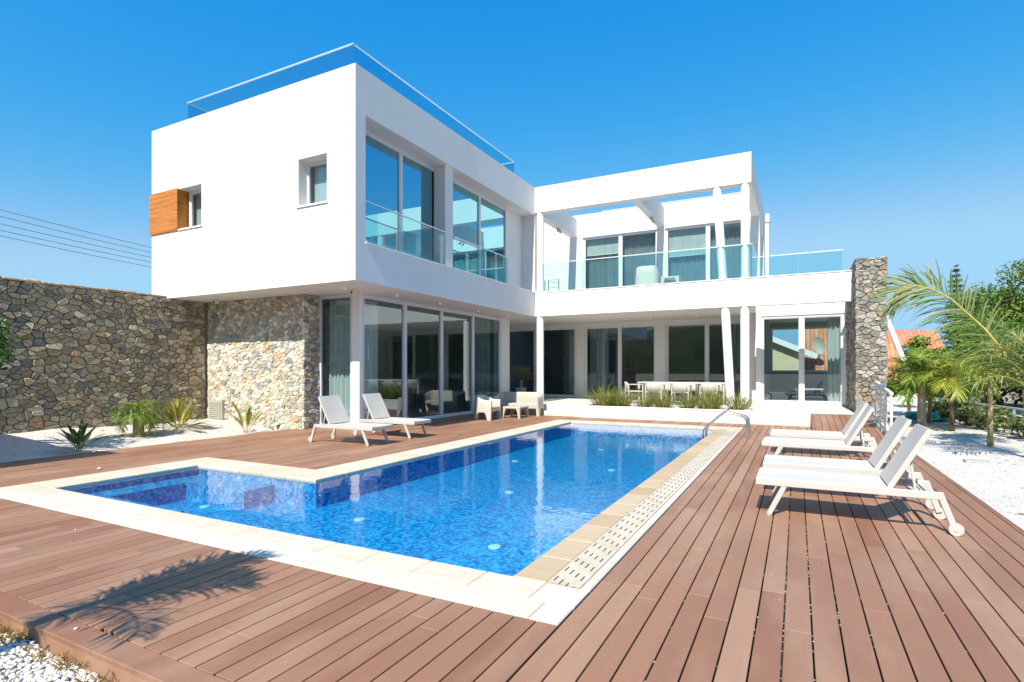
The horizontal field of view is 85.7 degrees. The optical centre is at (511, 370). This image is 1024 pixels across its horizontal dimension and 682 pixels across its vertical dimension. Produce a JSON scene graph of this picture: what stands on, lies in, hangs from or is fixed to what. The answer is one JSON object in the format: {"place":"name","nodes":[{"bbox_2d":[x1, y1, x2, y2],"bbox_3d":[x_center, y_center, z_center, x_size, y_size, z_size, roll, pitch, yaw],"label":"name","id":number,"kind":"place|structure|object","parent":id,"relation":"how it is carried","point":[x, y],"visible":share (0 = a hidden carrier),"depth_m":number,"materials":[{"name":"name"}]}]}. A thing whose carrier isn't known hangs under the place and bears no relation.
{"place":"outdoors","nodes":[
{"label":"outdoors","id":0,"kind":"place"},
{"bbox_2d":[0,633,106,681],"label":"gravel border","id":1,"kind":"object","parent":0,"point":[22,668],"visible":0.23,"depth_m":3.05,"materials":[{"name":"white gravel"}]},
{"bbox_2d":[0,629,101,681],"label":"gravel chips","id":2,"kind":"object","parent":1,"relation":"on","point":[51,673],"visible":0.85,"depth_m":2.98,"materials":[{"name":"gravel"}]},
{"bbox_2d":[0,619,116,681],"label":"dry grass","id":3,"kind":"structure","parent":1,"relation":"on","point":[43,652],"depth_m":3.05,"materials":[{"name":"plant"}]},
{"bbox_2d":[0,230,148,261],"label":"power cable","id":4,"kind":"object","parent":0,"point":[70,245],"visible":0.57,"depth_m":53.42,"materials":[{"name":"grey plastic"}]},
{"bbox_2d":[3,236,147,266],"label":"power cable","id":5,"kind":"object","parent":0,"point":[73,251],"visible":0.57,"depth_m":53.54,"materials":[{"name":"grey plastic"}]},
{"bbox_2d":[0,216,151,252],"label":"power cable","id":6,"kind":"object","parent":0,"point":[73,234],"visible":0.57,"depth_m":53.46,"materials":[{"name":"grey plastic"}]},
{"bbox_2d":[0,209,151,247],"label":"power cable","id":7,"kind":"object","parent":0,"point":[73,228],"visible":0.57,"depth_m":52.83,"materials":[{"name":"grey plastic"}]},
{"bbox_2d":[2,224,151,257],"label":"power cable","id":8,"kind":"object","parent":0,"point":[73,240],"visible":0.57,"depth_m":53.63,"materials":[{"name":"grey plastic"}]},
{"bbox_2d":[0,418,281,462],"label":"gravel bed","id":9,"kind":"object","parent":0,"point":[19,446],"visible":0.75,"depth_m":11.96,"materials":[{"name":"white gravel"}]},
{"bbox_2d":[36,419,109,450],"bbox_3d":[-8.403,1.254,10.735,1.026,0.613,1.148,0,0,5],"label":"agave","id":10,"kind":"object","parent":9,"relation":"on","point":[79,437],"visible":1,"depth_m":10.62,"materials":[{"name":"green plant"}]},
{"bbox_2d":[110,397,167,436],"bbox_3d":[-8.464,1.067,12.496,1.182,0.953,1.260,0,0,27],"label":"palm tree","id":11,"kind":"object","parent":9,"relation":"on","point":[138,412],"visible":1,"depth_m":12.37,"materials":[{"name":"green plant"}]},
{"bbox_2d":[144,396,215,429],"bbox_3d":[-8.254,1.046,13.694,1.790,0.865,1.488,0,0,5],"label":"agave","id":12,"kind":"object","parent":9,"relation":"on","point":[172,412],"visible":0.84,"depth_m":13.65,"materials":[{"name":"green plant"}]},
{"bbox_2d":[222,401,273,432],"bbox_3d":[-6.542,1.132,13.565,0.984,0.815,1.064,0,0,5],"label":"agave","id":13,"kind":"object","parent":9,"relation":"on","point":[248,415],"visible":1,"depth_m":13.60,"materials":[{"name":"plant"}]},
{"bbox_2d":[0,0,1023,349],"label":"sky","id":14,"kind":"structure","parent":0,"point":[893,129],"materials":[{"name":"blue"}]},
{"bbox_2d":[505,397,853,430],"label":"terrace","id":15,"kind":"structure","parent":0,"point":[782,414],"depth_m":16.99,"materials":[{"name":"tile"}]},
{"bbox_2d":[510,364,536,391],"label":"potted plant","id":16,"kind":"object","parent":15,"relation":"on","point":[527,373],"visible":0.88,"depth_m":23.17,"materials":[{"name":"plant"}]},
{"bbox_2d":[624,382,642,403],"bbox_3d":[4.201,0.770,19.145,0.575,0.749,0.565,0,0,-1],"label":"dining chair","id":17,"kind":"object","parent":15,"relation":"on","point":[626,386],"visible":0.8,"depth_m":18.91,"materials":[{"name":"paint"}]},
{"bbox_2d":[645,382,664,400],"bbox_3d":[4.813,0.770,18.598,0.565,0.749,0.575,0,0,27],"label":"dining chair","id":18,"kind":"object","parent":15,"relation":"on","point":[652,386],"visible":0.8,"depth_m":18.38,"materials":[{"name":"paint"}]},
{"bbox_2d":[655,381,673,401],"bbox_3d":[5.483,0.770,19.766,0.565,0.749,0.575,0,0,27],"label":"dining chair","id":19,"kind":"object","parent":15,"relation":"on","point":[667,386],"visible":0.41,"depth_m":19.95,"materials":[{"name":"paint"}]},
{"bbox_2d":[579,403,752,423],"bbox_3d":[4.677,1.414,17.126,5.050,0.572,1.275,0,0,27],"label":"planter","id":20,"kind":"object","parent":15,"relation":"on","point":[591,410],"visible":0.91,"depth_m":16.56,"materials":[{"name":"paint"}]},
{"bbox_2d":[578,380,629,405],"bbox_3d":[3.091,0.779,17.926,2.559,0.901,2.641,0,0,27],"label":"grass tuft","id":21,"kind":"object","parent":20,"relation":"on","point":[601,402],"visible":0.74,"depth_m":17.62,"materials":[{"name":"green plant"}]},
{"bbox_2d":[589,388,628,405],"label":"grass tuft","id":22,"kind":"object","parent":20,"relation":"on","point":[613,397],"visible":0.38,"depth_m":17.73,"materials":[{"name":"green plant"}]},
{"bbox_2d":[601,387,642,406],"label":"grass tuft","id":23,"kind":"object","parent":20,"relation":"on","point":[621,402],"visible":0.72,"depth_m":17.39,"materials":[{"name":"green plant"}]},
{"bbox_2d":[624,388,678,406],"bbox_3d":[4.014,0.854,17.246,1.887,0.752,2.076,0,0,-37],"label":"grass tuft","id":24,"kind":"object","parent":20,"relation":"on","point":[646,404],"visible":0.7,"depth_m":17.04,"materials":[{"name":"green plant"}]},
{"bbox_2d":[642,385,701,407],"bbox_3d":[4.796,0.830,16.956,2.336,0.801,2.378,0,0,27],"label":"grass tuft","id":25,"kind":"object","parent":20,"relation":"on","point":[663,403],"visible":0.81,"depth_m":16.83,"materials":[{"name":"green plant"}]},
{"bbox_2d":[671,392,702,408],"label":"grass tuft","id":26,"kind":"object","parent":20,"relation":"on","point":[686,404],"visible":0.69,"depth_m":16.55,"materials":[{"name":"green plant"}]},
{"bbox_2d":[676,382,759,408],"bbox_3d":[5.688,0.736,16.303,2.720,0.989,2.611,0,0,43],"label":"grass tuft","id":27,"kind":"object","parent":20,"relation":"on","point":[710,403],"visible":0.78,"depth_m":16.22,"materials":[{"name":"green plant"}]},
{"bbox_2d":[708,388,764,409],"bbox_3d":[6.572,0.824,16.039,2.179,0.811,2.269,0,0,27],"label":"grass tuft","id":28,"kind":"object","parent":20,"relation":"on","point":[737,404],"visible":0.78,"depth_m":15.84,"materials":[{"name":"green plant"}]},
{"bbox_2d":[637,381,724,405],"bbox_3d":[5.793,0.772,18.787,2.850,0.745,0.900,0,0,27],"label":"dining table","id":29,"kind":"object","parent":15,"relation":"on","point":[645,382],"visible":0.47,"depth_m":18.27,"materials":[{"name":"paint"}]},
{"bbox_2d":[671,382,691,405],"bbox_3d":[5.576,0.770,18.181,0.565,0.749,0.575,0,0,27],"label":"dining chair","id":30,"kind":"object","parent":15,"relation":"on","point":[682,386],"visible":0.84,"depth_m":17.97,"materials":[{"name":"paint"}]},
{"bbox_2d":[680,381,698,399],"bbox_3d":[6.243,0.770,19.384,0.565,0.749,0.575,0,0,27],"label":"dining chair","id":31,"kind":"object","parent":15,"relation":"on","point":[694,387],"visible":0.48,"depth_m":19.51,"materials":[{"name":"paint"}]},
{"bbox_2d":[699,383,719,403],"bbox_3d":[6.367,0.770,17.795,0.565,0.749,0.575,0,0,27],"label":"dining chair","id":32,"kind":"object","parent":15,"relation":"on","point":[709,387],"visible":0.63,"depth_m":17.60,"materials":[{"name":"paint"}]},
{"bbox_2d":[716,384,722,397],"bbox_3d":[6.994,0.770,18.985,0.565,0.749,0.575,0,0,27],"label":"dining chair","id":33,"kind":"object","parent":15,"relation":"on","point":[721,387],"visible":0.23,"depth_m":19.09,"materials":[{"name":"paint"}]},
{"bbox_2d":[796,388,827,400],"bbox_3d":[10.861,0.884,19.827,1.200,0.460,0.700,0,0,27],"label":"side table","id":34,"kind":"object","parent":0,"point":[797,389],"visible":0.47,"depth_m":19.79,"materials":[{"name":"paint"}]},
{"bbox_2d":[888,348,975,422],"bbox_3d":[12.813,0.443,16.935,2.337,2.313,2.236,0,0,44],"label":"palm tree","id":35,"kind":"object","parent":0,"point":[930,417],"visible":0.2,"depth_m":16.85,"materials":[{"name":"green plant"}]},
{"bbox_2d":[887,404,1023,529],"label":"gravel garden","id":36,"kind":"object","parent":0,"point":[997,486],"visible":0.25,"depth_m":10.05,"materials":[{"name":"white gravel"}]},
{"bbox_2d":[886,373,936,410],"bbox_3d":[14.179,1.117,19.818,1.495,2.171,1.474,0,0,-17],"label":"tree","id":37,"kind":"object","parent":36,"relation":"on","point":[892,386],"visible":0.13,"depth_m":19.90,"materials":[{"name":"green plant"}]},
{"bbox_2d":[904,411,948,419],"bbox_3d":[13.793,1.495,18.312,1.280,0.210,1.280,0,0,27],"label":"tarpaulin","id":38,"kind":"object","parent":36,"relation":"on","point":[913,415],"visible":0.49,"depth_m":18.08,"materials":[{"name":"teal plastic"}]},
{"bbox_2d":[887,346,979,424],"bbox_3d":[11.942,0.435,16.086,3.002,2.329,2.724,0,0,-35],"label":"palm tree","id":39,"kind":"object","parent":36,"relation":"on","point":[915,366],"visible":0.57,"depth_m":15.74,"materials":[{"name":"green plant"}]},
{"bbox_2d":[870,259,1023,397],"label":"palm tree","id":40,"kind":"object","parent":36,"relation":"on","point":[896,296],"visible":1,"depth_m":10.25,"materials":[{"name":"green plant"}]},
{"bbox_2d":[908,355,1001,430],"bbox_3d":[11.704,0.568,14.629,1.942,2.064,2.039,0,0,27],"label":"palm tree","id":41,"kind":"object","parent":36,"relation":"on","point":[946,370],"visible":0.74,"depth_m":14.54,"materials":[{"name":"green plant"}]},
{"bbox_2d":[926,397,1023,437],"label":"hedge","id":42,"kind":"object","parent":36,"relation":"on","point":[975,417],"visible":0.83,"depth_m":15.08,"materials":[{"name":"green plant"}]},
{"bbox_2d":[963,459,991,462],"bbox_3d":[8.137,1.603,9.652,0.360,0.055,0.220,0,0,27],"label":"drain cover","id":43,"kind":"object","parent":36,"relation":"on","point":[974,461],"visible":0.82,"depth_m":9.63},
{"bbox_2d":[947,339,1023,445],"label":"palm tree","id":44,"kind":"object","parent":36,"relation":"on","point":[990,439],"visible":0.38,"depth_m":11.83,"materials":[{"name":"green plant"}]},
{"bbox_2d":[926,381,1022,407],"bbox_3d":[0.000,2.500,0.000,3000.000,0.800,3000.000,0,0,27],"label":"ground","id":45,"kind":"structure","parent":0,"point":[1006,403],"depth_m":38.38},
{"bbox_2d":[0,287,20,369],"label":"citrus tree","id":46,"kind":"object","parent":45,"relation":"on","point":[3,333],"visible":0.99,"depth_m":10.01,"materials":[{"name":"green plant"}]},
{"bbox_2d":[0,276,207,433],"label":"garden wall","id":47,"kind":"structure","parent":45,"relation":"on","point":[91,356],"depth_m":13.33,"materials":[{"name":"stone"}]},
{"bbox_2d":[149,43,852,429],"bbox_3d":[2.456,-2.575,20.378,17.519,9.349,20.535,0,0,27],"label":"villa","id":48,"kind":"object","parent":45,"relation":"on","point":[425,231],"visible":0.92,"depth_m":15.61,"materials":[{"name":"paint"}]},
{"bbox_2d":[189,189,200,226],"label":"window","id":49,"kind":"structure","parent":48,"relation":"in","point":[191,194],"depth_m":14.91,"materials":[{"name":"white metal"}]},
{"bbox_2d":[195,194,200,225],"bbox_3d":[-8.266,-4.300,14.883,0.850,1.000,0.008,0,0,27],"label":"roller blind","id":50,"kind":"object","parent":48,"relation":"attached to","point":[197,209],"visible":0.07,"depth_m":15.02,"materials":[{"name":"white fabric"}]},
{"bbox_2d":[307,159,326,203],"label":"window","id":51,"kind":"structure","parent":48,"relation":"in","point":[321,162],"depth_m":12.89,"materials":[{"name":"white metal"}]},
{"bbox_2d":[315,164,326,202],"bbox_3d":[-4.290,-4.300,12.829,0.800,1.000,0.008,0,0,27],"label":"roller blind","id":52,"kind":"object","parent":48,"relation":"attached to","point":[320,183],"visible":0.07,"depth_m":12.91,"materials":[{"name":"white fabric"}]},
{"bbox_2d":[318,294,351,423],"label":"window","id":53,"kind":"structure","parent":48,"relation":"in","point":[321,298],"depth_m":14.54,"materials":[{"name":"white metal"}]},
{"bbox_2d":[329,299,349,419],"bbox_3d":[-4.392,-0.240,14.572,1.060,3.240,0.138,0,0,27],"label":"curtain","id":54,"kind":"object","parent":48,"relation":"hanging from","point":[339,363],"visible":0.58,"depth_m":14.64,"materials":[{"name":"white fabric"}]},
{"bbox_2d":[364,300,377,422],"bbox_3d":[-3.827,-0.240,14.752,0.137,3.240,0.800,0,0,27],"label":"curtain","id":55,"kind":"object","parent":48,"relation":"hanging from","point":[370,347],"visible":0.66,"depth_m":14.77,"materials":[{"name":"white fabric"}]},
{"bbox_2d":[366,130,433,260],"bbox_3d":[-2.852,-4.230,14.034,0.090,2.740,3.520,0,0,27],"label":"window","id":56,"kind":"structure","parent":48,"relation":"in","point":[397,181],"depth_m":13.97,"materials":[{"name":"glass"}]},
{"bbox_2d":[362,294,500,423],"bbox_3d":[-2.151,-0.232,17.319,0.090,3.425,7.390,0,0,27],"label":"window","id":57,"kind":"structure","parent":48,"relation":"in","point":[404,304],"depth_m":17.13,"materials":[{"name":"white metal"}]},
{"bbox_2d":[468,317,489,409],"bbox_3d":[-1.163,-0.240,19.904,0.136,3.240,1.500,0,0,27],"label":"curtain","id":58,"kind":"object","parent":48,"relation":"hanging from","point":[481,356],"visible":0.62,"depth_m":19.94,"materials":[{"name":"fabric"}]},
{"bbox_2d":[453,179,506,282],"bbox_3d":[-1.106,-4.230,17.415,0.090,2.740,3.830,0,0,27],"label":"window","id":59,"kind":"structure","parent":48,"relation":"in","point":[478,220],"depth_m":17.45,"materials":[{"name":"blue glass"}]},
{"bbox_2d":[510,327,575,396],"bbox_3d":[1.229,-0.342,24.004,3.350,2.955,0.090,0,0,27],"label":"window","id":60,"kind":"structure","parent":48,"relation":"in","point":[564,328],"depth_m":23.80,"materials":[{"name":"white metal"}]},
{"bbox_2d":[531,376,573,392],"bbox_3d":[2.589,0.670,26.801,3.240,0.770,0.900,0,0,27],"label":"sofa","id":61,"kind":"object","parent":48,"relation":"on","point":[558,383],"visible":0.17,"depth_m":26.85,"materials":[{"name":"fabric"}]},
{"bbox_2d":[548,279,558,290],"bbox_3d":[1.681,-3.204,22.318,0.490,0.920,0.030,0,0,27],"label":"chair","id":62,"kind":"object","parent":48,"relation":"on","point":[554,282],"visible":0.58,"depth_m":22.26,"materials":[{"name":"white plastic"}]},
{"bbox_2d":[562,330,566,355],"bbox_3d":[2.492,-1.290,26.176,0.260,1.200,0.260,0,0,27],"label":"pendant lamp","id":63,"kind":"object","parent":48,"relation":"hanging from","point":[564,353],"visible":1,"depth_m":26.16,"materials":[{"name":"black plastic"}]},
{"bbox_2d":[590,328,607,395],"bbox_3d":[3.642,-0.318,23.118,0.750,2.865,0.135,0,0,27],"label":"curtain","id":64,"kind":"object","parent":48,"relation":"hanging from","point":[598,356],"visible":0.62,"depth_m":23.12,"materials":[{"name":"fabric"}]},
{"bbox_2d":[587,238,618,256],"bbox_3d":[3.865,-5.220,23.388,1.440,0.660,0.022,0,0,27],"label":"roller blind","id":65,"kind":"object","parent":48,"relation":"attached to","point":[602,247],"visible":0.93,"depth_m":23.38,"materials":[{"name":"fabric"}]},
{"bbox_2d":[589,253,618,288],"bbox_3d":[3.969,-4.095,23.535,1.450,2.611,0.135,0,0,27],"label":"curtain","id":66,"kind":"object","parent":48,"relation":"hanging from","point":[603,273],"visible":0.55,"depth_m":23.57,"materials":[{"name":"fabric"}]},
{"bbox_2d":[583,230,657,288],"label":"window","id":67,"kind":"structure","parent":48,"relation":"in","point":[620,236],"depth_m":22.81,"materials":[{"name":"white metal"}]},
{"bbox_2d":[585,324,655,398],"bbox_3d":[4.369,-0.342,22.381,2.960,2.955,0.090,0,0,27],"label":"window","id":68,"kind":"structure","parent":48,"relation":"in","point":[619,327],"depth_m":22.34,"materials":[{"name":"white metal"}]},
{"bbox_2d":[623,236,655,285],"bbox_3d":[5.333,-4.144,22.852,1.500,2.711,0.137,0,0,27],"label":"curtain","id":69,"kind":"object","parent":48,"relation":"hanging from","point":[633,246],"visible":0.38,"depth_m":22.95,"materials":[{"name":"fabric"}]},
{"bbox_2d":[635,265,660,284],"bbox_3d":[4.828,-3.204,19.631,0.900,0.920,0.686,0,0,27],"label":"armchair","id":70,"kind":"object","parent":48,"relation":"on","point":[650,274],"visible":0.71,"depth_m":19.33,"materials":[{"name":"beige plastic"}]},
{"bbox_2d":[661,276,681,282],"bbox_3d":[5.577,-2.991,19.293,0.629,0.505,0.609,0,0,27],"label":"coffee table","id":71,"kind":"object","parent":48,"relation":"on","point":[666,279],"visible":0.53,"depth_m":19.14,"materials":[{"name":"beige plastic"}]},
{"bbox_2d":[669,228,705,257],"bbox_3d":[6.930,-5.035,21.804,1.440,1.030,0.022,0,0,27],"label":"roller blind","id":72,"kind":"object","parent":48,"relation":"attached to","point":[687,239],"visible":0.79,"depth_m":21.80,"materials":[{"name":"fabric"}]},
{"bbox_2d":[670,254,705,282],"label":"curtain","id":73,"kind":"object","parent":48,"relation":"hanging from","point":[689,268],"visible":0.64,"depth_m":21.92,"materials":[{"name":"fabric"}]},
{"bbox_2d":[665,220,740,279],"bbox_3d":[7.419,-4.194,21.346,2.910,2.891,0.090,0,0,27],"label":"window","id":74,"kind":"structure","parent":48,"relation":"in","point":[707,226],"depth_m":21.26,"materials":[{"name":"white metal"}]},
{"bbox_2d":[666,321,739,399],"bbox_3d":[7.341,-0.342,20.846,2.990,2.955,0.090,0,0,27],"label":"window","id":75,"kind":"structure","parent":48,"relation":"in","point":[706,324],"depth_m":20.82,"materials":[{"name":"white metal"}]},
{"bbox_2d":[711,226,740,279],"bbox_3d":[8.286,-4.144,21.323,1.150,2.711,0.135,0,0,27],"label":"curtain","id":76,"kind":"object","parent":48,"relation":"hanging from","point":[732,235],"visible":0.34,"depth_m":21.26,"materials":[{"name":"fabric"}]},
{"bbox_2d":[731,324,739,396],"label":"curtain","id":77,"kind":"object","parent":48,"relation":"hanging from","point":[735,333],"visible":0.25,"depth_m":20.66,"materials":[{"name":"fabric"}]},
{"bbox_2d":[761,236,761,275],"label":"window","id":78,"kind":"structure","parent":48,"relation":"in","point":[761,236],"depth_m":23.14,"materials":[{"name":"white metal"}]},
{"bbox_2d":[771,326,827,371],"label":"window","id":79,"kind":"structure","parent":48,"relation":"in","point":[821,327],"depth_m":22.62,"materials":[{"name":"white metal"}]},
{"bbox_2d":[761,313,843,404],"bbox_3d":[9.460,-0.355,18.052,2.420,2.910,0.090,0,0,27],"label":"window","id":80,"kind":"structure","parent":48,"relation":"in","point":[801,317],"depth_m":18.00,"materials":[{"name":"white metal"}]},
{"bbox_2d":[828,317,840,401],"bbox_3d":[10.452,-0.310,17.858,0.420,2.780,0.165,0,0,27],"label":"curtain","id":81,"kind":"object","parent":48,"relation":"hanging from","point":[834,359],"visible":0.71,"depth_m":17.87,"materials":[{"name":"white fabric"}]},
{"bbox_2d":[679,438,916,681],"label":"deck joists","id":82,"kind":"object","parent":45,"relation":"on","point":[785,599],"depth_m":3.72,"materials":[{"name":"black"}]},
{"bbox_2d":[0,413,1023,681],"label":"deck","id":83,"kind":"structure","parent":82,"relation":"on","point":[168,609],"depth_m":3.64,"materials":[{"name":"brown wood"}]},
{"bbox_2d":[308,395,392,446],"bbox_3d":[-3.352,1.022,11.468,1.723,0.957,0.678,0,0,27],"label":"sun lounger","id":84,"kind":"object","parent":83,"relation":"on","point":[335,413],"visible":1,"depth_m":11.49,"materials":[{"name":"paint"}]},
{"bbox_2d":[0,419,742,627],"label":"swimming pool","id":85,"kind":"structure","parent":83,"relation":"in","point":[421,528],"depth_m":7.17,"materials":[{"name":"blue tile"}]},
{"bbox_2d":[354,517,364,521],"bbox_3d":[-1.934,1.887,6.998,0.140,0.023,0.140,0,0,27],"label":"pool inlet","id":86,"kind":"object","parent":85,"relation":"on","point":[358,519],"visible":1,"depth_m":6.96,"materials":[{"name":"grey plastic"}]},
{"bbox_2d":[488,544,500,549],"bbox_3d":[-0.186,1.887,5.915,0.140,0.023,0.140,0,0,27],"label":"pool inlet","id":87,"kind":"object","parent":85,"relation":"on","point":[494,546],"visible":1,"depth_m":5.88,"materials":[{"name":"grey plastic"}]},
{"bbox_2d":[353,393,430,438],"bbox_3d":[-2.751,1.022,12.668,1.723,0.957,0.678,0,0,27],"label":"sun lounger","id":88,"kind":"object","parent":83,"relation":"on","point":[377,408],"visible":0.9,"depth_m":12.67,"materials":[{"name":"paint"}]},
{"bbox_2d":[473,395,500,420],"bbox_3d":[-0.788,1.130,16.931,0.646,0.740,0.880,0,0,20],"label":"armchair","id":89,"kind":"object","parent":83,"relation":"on","point":[485,406],"visible":1,"depth_m":16.64,"materials":[{"name":"beige plastic"}]},
{"bbox_2d":[501,405,528,418],"bbox_3d":[0.106,1.324,17.526,0.630,0.367,0.729,0,0,24],"label":"coffee table","id":90,"kind":"object","parent":83,"relation":"on","point":[516,407],"visible":1,"depth_m":17.33,"materials":[{"name":"beige plastic"}]},
{"bbox_2d":[492,392,543,415],"bbox_3d":[0.216,1.120,18.620,1.760,0.760,0.686,0,0,23],"label":"sofa","id":91,"kind":"object","parent":83,"relation":"on","point":[533,400],"visible":0.86,"depth_m":18.71,"materials":[{"name":"beige plastic"}]},
{"bbox_2d":[702,411,750,437],"bbox_3d":[4.825,1.361,12.455,1.029,0.879,0.098,0,0,27],"label":"pool handrail","id":92,"kind":"object","parent":83,"relation":"attached to","point":[721,414],"visible":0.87,"depth_m":12.41,"materials":[{"name":"silver metal"}]},
{"bbox_2d":[705,410,751,435],"bbox_3d":[5.054,1.361,12.899,1.029,0.879,0.098,0,0,27],"label":"pool handrail","id":93,"kind":"object","parent":83,"relation":"attached to","point":[742,414],"visible":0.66,"depth_m":12.76,"materials":[{"name":"silver metal"}]},
{"bbox_2d":[770,401,877,453],"bbox_3d":[5.557,1.022,9.823,1.723,0.957,0.678,0,0,27],"label":"sun lounger","id":94,"kind":"object","parent":83,"relation":"on","point":[846,430],"visible":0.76,"depth_m":9.69,"materials":[{"name":"paint"}]},
{"bbox_2d":[762,406,886,462],"bbox_3d":[4.849,1.022,8.587,1.723,0.957,0.678,0,0,28],"label":"sun lounger","id":95,"kind":"object","parent":83,"relation":"on","point":[846,444],"visible":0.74,"depth_m":8.45,"materials":[{"name":"paint"}]},
{"bbox_2d":[763,416,933,508],"bbox_3d":[3.973,1.022,6.631,1.723,0.957,0.678,0,0,26],"label":"sun lounger","id":96,"kind":"object","parent":83,"relation":"on","point":[879,456],"visible":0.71,"depth_m":6.48,"materials":[{"name":"paint"}]},
{"bbox_2d":[756,424,964,535],"bbox_3d":[3.457,1.022,5.654,1.723,0.957,0.678,0,0,27],"label":"sun lounger","id":97,"kind":"object","parent":83,"relation":"on","point":[887,480],"visible":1,"depth_m":5.50,"materials":[{"name":"paint"}]},
{"bbox_2d":[874,381,892,433],"bbox_3d":[8.171,0.999,12.156,0.060,1.502,2.504,0,0,27],"label":"ramp railing","id":98,"kind":"object","parent":83,"relation":"on","point":[885,389],"visible":0.77,"depth_m":11.98,"materials":[{"name":"white metal"}]},
{"bbox_2d":[773,316,943,403],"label":"tiled house","id":99,"kind":"structure","parent":45,"relation":"on","point":[785,355],"depth_m":30.37,"materials":[{"name":"orange paint"}]},
{"bbox_2d":[812,337,825,365],"bbox_3d":[16.768,-1.010,30.171,0.644,1.640,0.643,0,0,27],"label":"satellite dish","id":100,"kind":"object","parent":99,"relation":"on","point":[818,345],"visible":1,"depth_m":29.96,"materials":[{"name":"beige paint"}]},
{"bbox_2d":[845,256,888,431],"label":"stone pier","id":101,"kind":"structure","parent":45,"relation":"on","point":[866,355],"depth_m":14.55,"materials":[{"name":"grey stone"}]},
{"bbox_2d":[935,264,967,352],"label":"conifer","id":102,"kind":"object","parent":45,"relation":"on","point":[953,275],"visible":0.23,"depth_m":47.59,"materials":[{"name":"green plant"}]},
{"bbox_2d":[901,321,1021,400],"bbox_3d":[18.166,0.326,22.123,3.585,4.557,3.424,0,0,8],"label":"broadleaf tree","id":103,"kind":"object","parent":45,"relation":"on","point":[916,342],"visible":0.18,"depth_m":22.02,"materials":[{"name":"green plant"}]},
{"bbox_2d":[926,397,1023,430],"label":"garden fence","id":104,"kind":"object","parent":45,"relation":"on","point":[1014,410],"visible":0.13,"depth_m":15.83,"materials":[{"name":"white paint"}]},
{"bbox_2d":[940,379,1022,406],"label":"shrub","id":105,"kind":"object","parent":45,"relation":"on","point":[1003,394],"visible":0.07,"depth_m":31.86,"materials":[{"name":"green plant"}]},
{"bbox_2d":[940,258,1023,344],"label":"pine tree","id":106,"kind":"object","parent":45,"relation":"on","point":[1015,306],"visible":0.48,"depth_m":22.94,"materials":[{"name":"green plant"}]},
{"bbox_2d":[954,285,1023,328],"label":"pine tree","id":107,"kind":"object","parent":45,"relation":"on","point":[1004,288],"visible":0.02,"depth_m":28.97,"materials":[{"name":"green plant"}]},
{"bbox_2d":[977,328,1023,412],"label":"broadleaf tree","id":108,"kind":"object","parent":45,"relation":"on","point":[1013,364],"visible":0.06,"depth_m":19.79,"materials":[{"name":"green plant"}]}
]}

